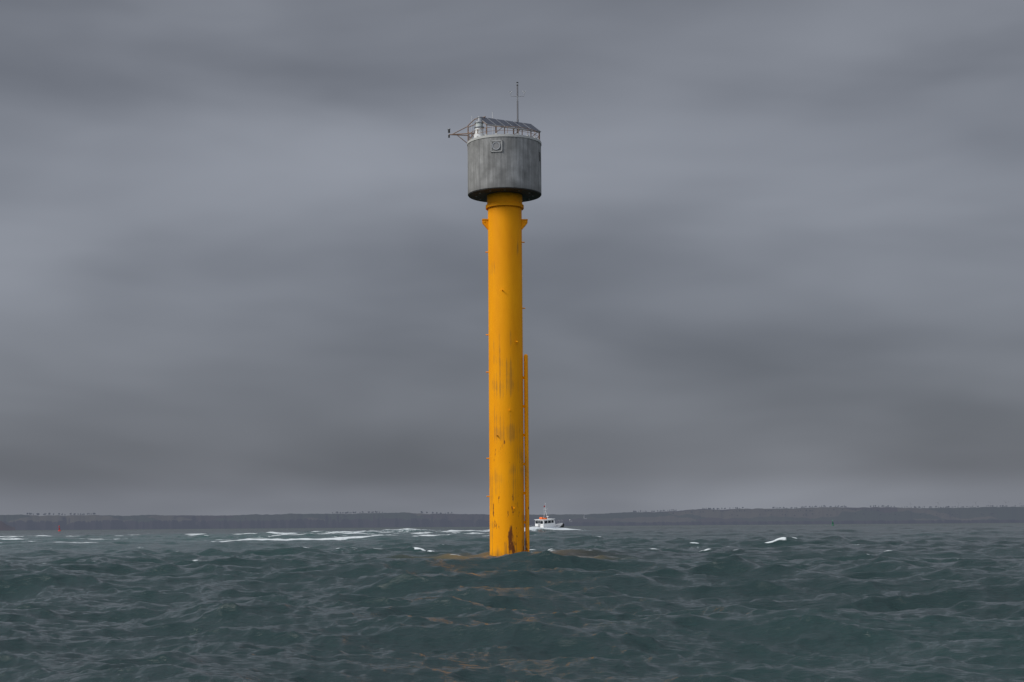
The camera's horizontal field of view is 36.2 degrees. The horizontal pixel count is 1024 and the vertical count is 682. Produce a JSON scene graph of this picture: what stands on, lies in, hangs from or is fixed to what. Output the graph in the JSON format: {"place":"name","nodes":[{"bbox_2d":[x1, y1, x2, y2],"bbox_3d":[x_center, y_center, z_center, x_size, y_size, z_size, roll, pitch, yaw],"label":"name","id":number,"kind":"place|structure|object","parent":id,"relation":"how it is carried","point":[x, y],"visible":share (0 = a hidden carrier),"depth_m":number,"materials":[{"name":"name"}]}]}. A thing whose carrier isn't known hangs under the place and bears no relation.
{"place":"outdoors","nodes":[
{"label":"outdoors","id":0,"kind":"place"},
{"bbox_2d":[0,521,15,530],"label":"headland rock","id":1,"kind":"object","parent":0,"point":[4,526],"visible":0.96,"depth_m":3614.63,"materials":[{"name":"grey stone"}]},
{"bbox_2d":[0,523,1023,681],"bbox_3d":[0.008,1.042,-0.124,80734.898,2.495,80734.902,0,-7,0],"label":"sea","id":2,"kind":"structure","parent":0,"point":[935,602],"depth_m":34.88,"materials":[{"name":"liquid"}]},
{"bbox_2d":[482,192,529,555],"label":"tower column","id":3,"kind":"structure","parent":2,"relation":"in","point":[504,223],"depth_m":78.38,"materials":[{"name":"metal"}]},
{"bbox_2d":[467,134,540,201],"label":"tower drum","id":4,"kind":"object","parent":3,"relation":"on","point":[504,163],"visible":0.91,"depth_m":78.71,"materials":[{"name":"grey metal"}]},
{"bbox_2d":[448,82,540,142],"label":"rooftop equipment","id":5,"kind":"object","parent":4,"relation":"on","point":[492,122],"visible":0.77,"depth_m":80.01,"materials":[{"name":"grey metal"}]},
{"bbox_2d":[529,506,563,527],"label":"work boat","id":6,"kind":"object","parent":2,"relation":"on","point":[544,522],"visible":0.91,"depth_m":394.83,"materials":[{"name":"white metal"}]},
{"bbox_2d":[0,507,1023,529],"bbox_3d":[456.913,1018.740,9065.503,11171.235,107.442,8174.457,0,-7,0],"label":"coast land","id":7,"kind":"structure","parent":0,"point":[845,515],"depth_m":6902.48,"materials":[{"name":"grey"}]},
{"bbox_2d":[27,505,1023,515],"bbox_3d":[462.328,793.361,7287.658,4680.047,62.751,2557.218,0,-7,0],"label":"coast trees","id":8,"kind":"object","parent":7,"relation":"on","point":[633,511],"visible":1,"depth_m":7696.40,"materials":[{"name":"brown plant"}]},
{"bbox_2d":[909,499,1022,507],"bbox_3d":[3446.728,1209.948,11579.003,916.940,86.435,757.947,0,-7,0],"label":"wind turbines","id":9,"kind":"object","parent":7,"relation":"on","point":[975,503],"visible":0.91,"depth_m":11598.11,"materials":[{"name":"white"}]},
{"bbox_2d":[0,0,1023,515],"label":"sky","id":10,"kind":"structure","parent":0,"point":[773,250],"materials":[{"name":"grey"}]}
]}

